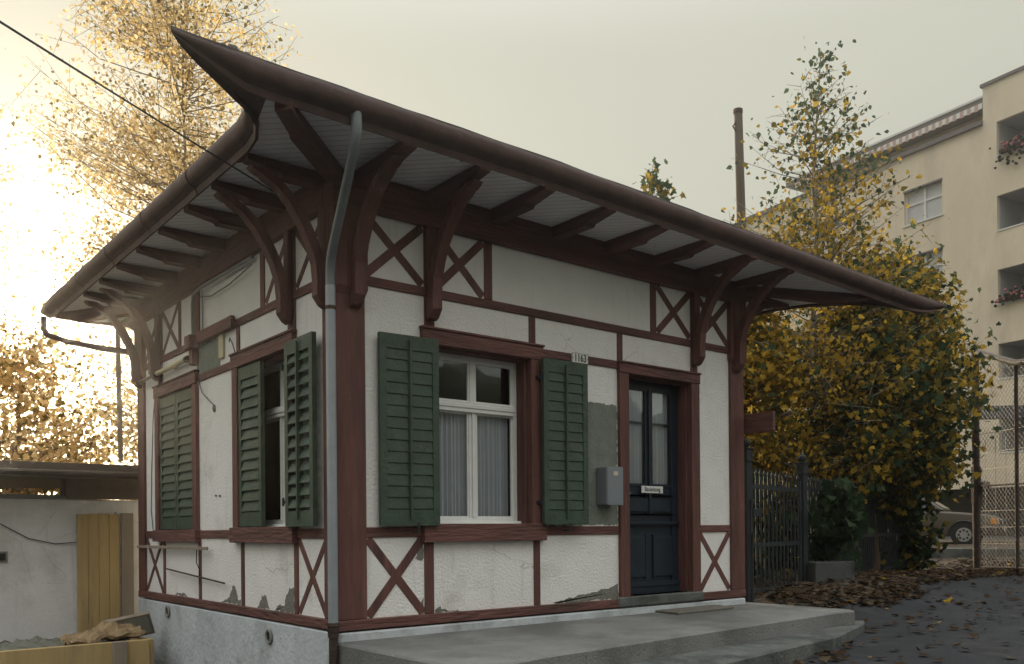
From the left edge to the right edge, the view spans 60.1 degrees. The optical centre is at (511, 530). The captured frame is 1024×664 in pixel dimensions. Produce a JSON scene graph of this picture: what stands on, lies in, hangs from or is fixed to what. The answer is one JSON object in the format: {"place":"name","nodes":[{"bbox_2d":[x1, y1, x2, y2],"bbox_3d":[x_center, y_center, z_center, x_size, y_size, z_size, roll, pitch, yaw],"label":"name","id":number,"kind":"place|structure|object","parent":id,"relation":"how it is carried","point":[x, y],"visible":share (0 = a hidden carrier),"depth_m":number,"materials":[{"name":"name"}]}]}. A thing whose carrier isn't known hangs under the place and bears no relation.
{"place":"outdoors","nodes":[
{"label":"outdoors","id":0,"kind":"place"},
{"bbox_2d":[0,0,1023,494],"label":"sky","id":1,"kind":"structure","parent":0,"point":[605,89],"materials":[{"name":"white"}]},
{"bbox_2d":[49,536,1023,663],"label":"ground","id":2,"kind":"structure","parent":0,"point":[989,647],"depth_m":7.95,"materials":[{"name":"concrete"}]},
{"bbox_2d":[0,48,58,458],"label":"birch tree","id":3,"kind":"object","parent":2,"relation":"on","point":[4,340],"visible":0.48,"depth_m":14.86,"materials":[{"name":"yellow plant"}]},
{"bbox_2d":[0,640,106,643],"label":"rubble","id":4,"kind":"object","parent":2,"relation":"on","point":[6,641],"visible":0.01,"depth_m":8.68,"materials":[{"name":"beige stone"}]},
{"bbox_2d":[0,635,65,650],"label":"rubble pile","id":5,"kind":"object","parent":4,"relation":"on","point":[36,641],"visible":0.6,"depth_m":7.89,"materials":[{"name":"beige stone"}]},
{"bbox_2d":[59,621,145,644],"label":"tarpaulin","id":6,"kind":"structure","parent":4,"relation":"on","point":[106,630],"depth_m":8.11,"materials":[{"name":"beige fabric"}]},
{"bbox_2d":[104,611,154,641],"bbox_3d":[-3.671,0.926,8.493,0.447,0.309,0.200,0,0,-18],"label":"leaning panel","id":7,"kind":"object","parent":4,"relation":"on","point":[143,620],"visible":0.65,"depth_m":8.48,"materials":[{"name":"grey wood"}]},
{"bbox_2d":[0,303,137,499],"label":"maple tree","id":8,"kind":"object","parent":2,"relation":"on","point":[52,449],"visible":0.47,"depth_m":13.00,"materials":[{"name":"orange plant"}]},
{"bbox_2d":[0,331,142,641],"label":"shed","id":9,"kind":"structure","parent":2,"relation":"on","point":[38,565],"depth_m":9.25,"materials":[{"name":"paint"}]},
{"bbox_2d":[0,637,153,663],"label":"yellow timber edging","id":10,"kind":"object","parent":2,"relation":"on","point":[139,650],"visible":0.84,"depth_m":7.82,"materials":[{"name":"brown wood"}]},
{"bbox_2d":[77,513,119,632],"bbox_3d":[-4.434,0.518,9.497,0.418,1.400,0.044,0,0,-39],"label":"yellow board","id":11,"kind":"object","parent":2,"relation":"on","point":[98,575],"visible":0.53,"depth_m":9.47,"materials":[{"name":"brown wood"}]},
{"bbox_2d":[120,513,133,616],"bbox_3d":[-4.199,0.528,9.664,0.125,1.435,0.040,0,0,-39],"label":"plank","id":12,"kind":"object","parent":2,"relation":"on","point":[127,569],"visible":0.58,"depth_m":9.64,"materials":[{"name":"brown wood"}]},
{"bbox_2d":[1,0,310,464],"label":"birch tree","id":13,"kind":"object","parent":2,"relation":"on","point":[171,155],"visible":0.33,"depth_m":12.48,"materials":[{"name":"yellow plant"}]},
{"bbox_2d":[40,26,946,663],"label":"timber framed hut","id":14,"kind":"object","parent":2,"relation":"on","point":[380,404],"visible":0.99,"depth_m":6.92,"materials":[{"name":"paint"}]},
{"bbox_2d":[0,21,273,191],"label":"overhead wire","id":15,"kind":"object","parent":14,"relation":"attached to","point":[72,67],"visible":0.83,"depth_m":4.17,"materials":[{"name":"metal"}]},
{"bbox_2d":[138,355,188,383],"bbox_3d":[-3.377,-1.543,8.555,0.067,0.065,1.460,0,0,-39],"label":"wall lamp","id":16,"kind":"object","parent":14,"relation":"attached to","point":[176,364],"visible":0.91,"depth_m":8.34,"materials":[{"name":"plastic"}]},
{"bbox_2d":[152,369,200,541],"bbox_3d":[-3.109,-0.663,8.412,0.246,1.538,1.210,0,0,-39],"label":"window","id":17,"kind":"structure","parent":14,"relation":"in","point":[176,400],"depth_m":8.32,"materials":[{"name":"brown paint"}]},
{"bbox_2d":[228,328,317,543],"bbox_3d":[-1.725,-0.674,6.702,0.337,1.538,1.580,0,0,-39],"label":"window","id":18,"kind":"structure","parent":14,"relation":"in","point":[269,490],"depth_m":6.84,"materials":[{"name":"brown paint"}]},
{"bbox_2d":[377,325,588,542],"bbox_3d":[-0.229,-0.687,6.709,1.911,1.538,0.357,0,0,-39],"label":"window","id":19,"kind":"structure","parent":14,"relation":"in","point":[443,462],"depth_m":6.75,"materials":[{"name":"brown paint"}]},
{"bbox_2d":[572,352,587,363],"bbox_3d":[0.558,-1.408,7.245,0.185,0.090,0.009,0,0,-39],"label":"house number plate","id":20,"kind":"object","parent":14,"relation":"attached to","point":[579,357],"visible":0.98,"depth_m":7.24,"materials":[{"name":"white metal"}]},
{"bbox_2d":[597,466,622,504],"bbox_3d":[0.816,-0.369,7.375,0.187,0.317,0.134,0,0,-39],"label":"letter box","id":21,"kind":"object","parent":14,"relation":"attached to","point":[609,485],"visible":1,"depth_m":7.32,"materials":[{"name":"grey metal"}]},
{"bbox_2d":[607,466,622,504],"bbox_3d":[0.856,-0.370,7.328,0.183,0.317,0.011,0,0,-39],"label":"box door","id":22,"kind":"structure","parent":21,"relation":"in","point":[614,483],"depth_m":7.32,"materials":[{"name":"grey metal"}]},
{"bbox_2d":[616,360,703,607],"bbox_3d":[1.257,-0.397,7.929,1.120,2.102,0.262,0,0,-39],"label":"door","id":23,"kind":"structure","parent":14,"relation":"in","point":[659,536],"depth_m":8.05,"materials":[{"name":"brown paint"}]},
{"bbox_2d":[641,486,662,493],"bbox_3d":[1.264,-0.367,7.974,0.283,0.063,0.007,0,0,-39],"label":"door sign","id":24,"kind":"object","parent":23,"relation":"attached to","point":[651,489],"visible":1,"depth_m":7.96,"materials":[{"name":"white metal"}]},
{"bbox_2d":[744,411,774,433],"bbox_3d":[1.962,-1.035,9.024,0.080,0.187,1.630,0,0,-39],"label":"wall board","id":25,"kind":"object","parent":14,"relation":"attached to","point":[759,422],"depth_m":8.51,"materials":[{"name":"brown paint"}]},
{"bbox_2d":[338,602,854,663],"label":"platform","id":26,"kind":"structure","parent":2,"relation":"on","point":[623,639],"depth_m":6.08,"materials":[{"name":"concrete"}]},
{"bbox_2d":[655,604,733,614],"bbox_3d":[1.659,0.705,7.919,0.878,0.019,0.310,0,0,-39],"label":"doormat","id":27,"kind":"object","parent":26,"relation":"on","point":[689,610],"visible":1,"depth_m":7.81,"materials":[{"name":"grey fabric"}]},
{"bbox_2d":[626,620,864,663],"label":"step","id":28,"kind":"object","parent":2,"relation":"on","point":[787,649],"visible":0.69,"depth_m":6.37,"materials":[{"name":"concrete"}]},
{"bbox_2d":[746,65,1023,535],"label":"apartment block","id":29,"kind":"structure","parent":2,"relation":"on","point":[969,197],"depth_m":34.55,"materials":[{"name":"beige paint"}]},
{"bbox_2d":[811,217,839,255],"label":"window","id":30,"kind":"structure","parent":29,"relation":"in","point":[836,217],"depth_m":40.63,"materials":[{"name":"glass"}]},
{"bbox_2d":[902,178,942,227],"bbox_3d":[16.946,-13.430,36.395,0.290,1.510,1.810,0,0,-31],"label":"window","id":31,"kind":"structure","parent":29,"relation":"in","point":[928,199],"depth_m":36.40,"materials":[{"name":"metal"}]},
{"bbox_2d":[908,247,943,287],"bbox_3d":[16.969,-10.645,36.395,0.290,1.540,1.810,0,0,-31],"label":"window","id":32,"kind":"structure","parent":29,"relation":"in","point":[940,253],"depth_m":36.09,"materials":[{"name":"glass"}]},
{"bbox_2d":[989,134,1023,168],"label":"flower box","id":33,"kind":"object","parent":29,"relation":"attached to","point":[1011,146],"visible":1,"depth_m":33.01,"materials":[{"name":"green plant"}]},
{"bbox_2d":[991,282,1023,307],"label":"flower box","id":34,"kind":"object","parent":29,"relation":"attached to","point":[1012,295],"visible":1,"depth_m":33.02,"materials":[{"name":"green plant"}]},
{"bbox_2d":[754,557,1023,663],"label":"fallen leaves","id":35,"kind":"object","parent":2,"relation":"on","point":[923,573],"visible":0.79,"depth_m":9.65,"materials":[{"name":"brown plant"}]},
{"bbox_2d":[754,539,1023,606],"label":"earth strip","id":36,"kind":"object","parent":2,"relation":"on","point":[759,598],"visible":0.1,"depth_m":10.08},
{"bbox_2d":[633,157,685,200],"bbox_3d":[2.365,-2.664,14.166,1.245,6.608,1.210,0,0,-12],"label":"maple tree","id":37,"kind":"object","parent":36,"relation":"on","point":[653,182],"visible":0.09,"depth_m":14.10,"materials":[{"name":"green plant"}]},
{"bbox_2d":[732,107,746,413],"bbox_3d":[3.937,-3.153,14.994,0.379,7.962,0.185,0,0,-7],"label":"utility pole","id":38,"kind":"object","parent":36,"relation":"on","point":[737,126],"visible":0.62,"depth_m":14.94,"materials":[{"name":"wood"}]},
{"bbox_2d":[742,438,808,601],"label":"iron gate","id":39,"kind":"structure","parent":36,"relation":"on","point":[801,490],"depth_m":9.47,"materials":[{"name":"metal"}]},
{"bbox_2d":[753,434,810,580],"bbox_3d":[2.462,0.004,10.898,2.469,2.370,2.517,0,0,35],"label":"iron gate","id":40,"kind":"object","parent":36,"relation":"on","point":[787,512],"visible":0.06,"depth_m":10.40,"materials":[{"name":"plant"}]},
{"bbox_2d":[743,310,831,479],"bbox_3d":[3.166,-1.407,11.948,2.282,4.284,2.425,0,0,17],"label":"maple tree","id":41,"kind":"object","parent":36,"relation":"on","point":[759,380],"visible":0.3,"depth_m":11.57,"materials":[{"name":"yellow plant"}]},
{"bbox_2d":[774,474,875,569],"bbox_3d":[3.736,0.015,10.537,1.085,1.435,1.324,0,0,-39],"label":"maple shrub","id":42,"kind":"object","parent":36,"relation":"on","point":[831,531],"visible":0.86,"depth_m":10.42,"materials":[{"name":"green plant"}]},
{"bbox_2d":[753,430,902,569],"bbox_3d":[3.441,-0.234,13.779,4.394,2.938,4.563,0,0,-39],"label":"maple shrub","id":43,"kind":"object","parent":36,"relation":"on","point":[897,563],"visible":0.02,"depth_m":12.78,"materials":[{"name":"green plant"}]},
{"bbox_2d":[808,560,854,582],"bbox_3d":[3.671,0.559,10.346,0.560,0.400,0.340,0,0,-19],"label":"concrete trough","id":44,"kind":"object","parent":36,"relation":"on","point":[821,571],"visible":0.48,"depth_m":10.18,"materials":[{"name":"grey concrete"}]},
{"bbox_2d":[721,39,954,559],"bbox_3d":[4.120,-3.029,12.214,3.459,7.513,3.578,0,0,-39],"label":"birch tree","id":45,"kind":"object","parent":36,"relation":"on","point":[811,341],"visible":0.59,"depth_m":11.71,"materials":[{"name":"yellow plant"}]},
{"bbox_2d":[808,476,919,570],"bbox_3d":[4.867,-0.029,12.150,0.140,1.795,4.695,0,0,40],"label":"iron fence","id":46,"kind":"object","parent":36,"relation":"on","point":[866,545],"visible":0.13,"depth_m":12.32,"materials":[{"name":"paint"}]},
{"bbox_2d":[779,268,993,570],"bbox_3d":[4.992,-1.460,12.491,2.718,4.360,2.993,0,0,-39],"label":"maple tree","id":47,"kind":"object","parent":36,"relation":"on","point":[900,446],"visible":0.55,"depth_m":11.88,"materials":[{"name":"yellow plant"}]},
{"bbox_2d":[787,218,1014,566],"bbox_3d":[5.630,-1.912,13.273,3.295,5.257,3.272,0,0,-39],"label":"maple tree","id":48,"kind":"object","parent":36,"relation":"on","point":[953,320],"visible":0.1,"depth_m":12.65,"materials":[{"name":"yellow plant"}]},
{"bbox_2d":[854,487,966,570],"bbox_3d":[5.835,0.021,13.839,1.872,2.208,2.336,0,0,0],"label":"maple shrub","id":49,"kind":"object","parent":36,"relation":"on","point":[918,549],"visible":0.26,"depth_m":13.32,"materials":[{"name":"green plant"}]},
{"bbox_2d":[780,405,1023,422],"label":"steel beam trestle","id":50,"kind":"object","parent":2,"relation":"on","point":[1002,412],"depth_m":19.95,"materials":[{"name":"metal"}]},
{"bbox_2d":[838,548,1023,557],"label":"wall","id":51,"kind":"structure","parent":2,"relation":"on","point":[957,552],"depth_m":16.56,"materials":[{"name":"concrete"}]},
{"bbox_2d":[919,497,1005,543],"bbox_3d":[10.504,-0.282,23.207,4.228,1.375,1.840,0,0,33],"label":"parked car","id":52,"kind":"object","parent":2,"relation":"on","point":[960,527],"visible":0.35,"depth_m":21.88,"materials":[{"name":"grey metal"}]},
{"bbox_2d":[971,350,1023,572],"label":"wire fence","id":53,"kind":"object","parent":2,"relation":"on","point":[984,486],"visible":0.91,"depth_m":13.42,"materials":[{"name":"metal"}]}
]}

